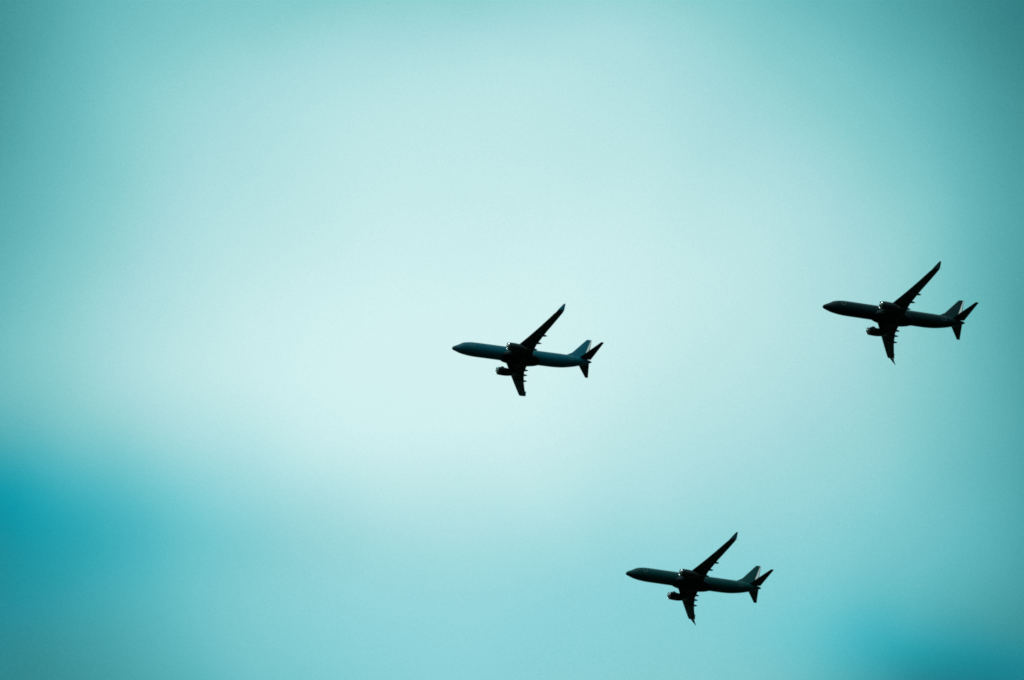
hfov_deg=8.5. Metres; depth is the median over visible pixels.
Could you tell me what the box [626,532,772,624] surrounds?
airliner
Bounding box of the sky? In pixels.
[0,0,1023,679]
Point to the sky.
(247, 247)
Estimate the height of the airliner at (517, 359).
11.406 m
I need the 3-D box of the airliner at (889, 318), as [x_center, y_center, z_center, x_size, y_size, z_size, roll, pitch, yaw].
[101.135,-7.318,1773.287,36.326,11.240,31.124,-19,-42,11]
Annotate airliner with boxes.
[452,304,602,395]
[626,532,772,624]
[823,261,977,363]

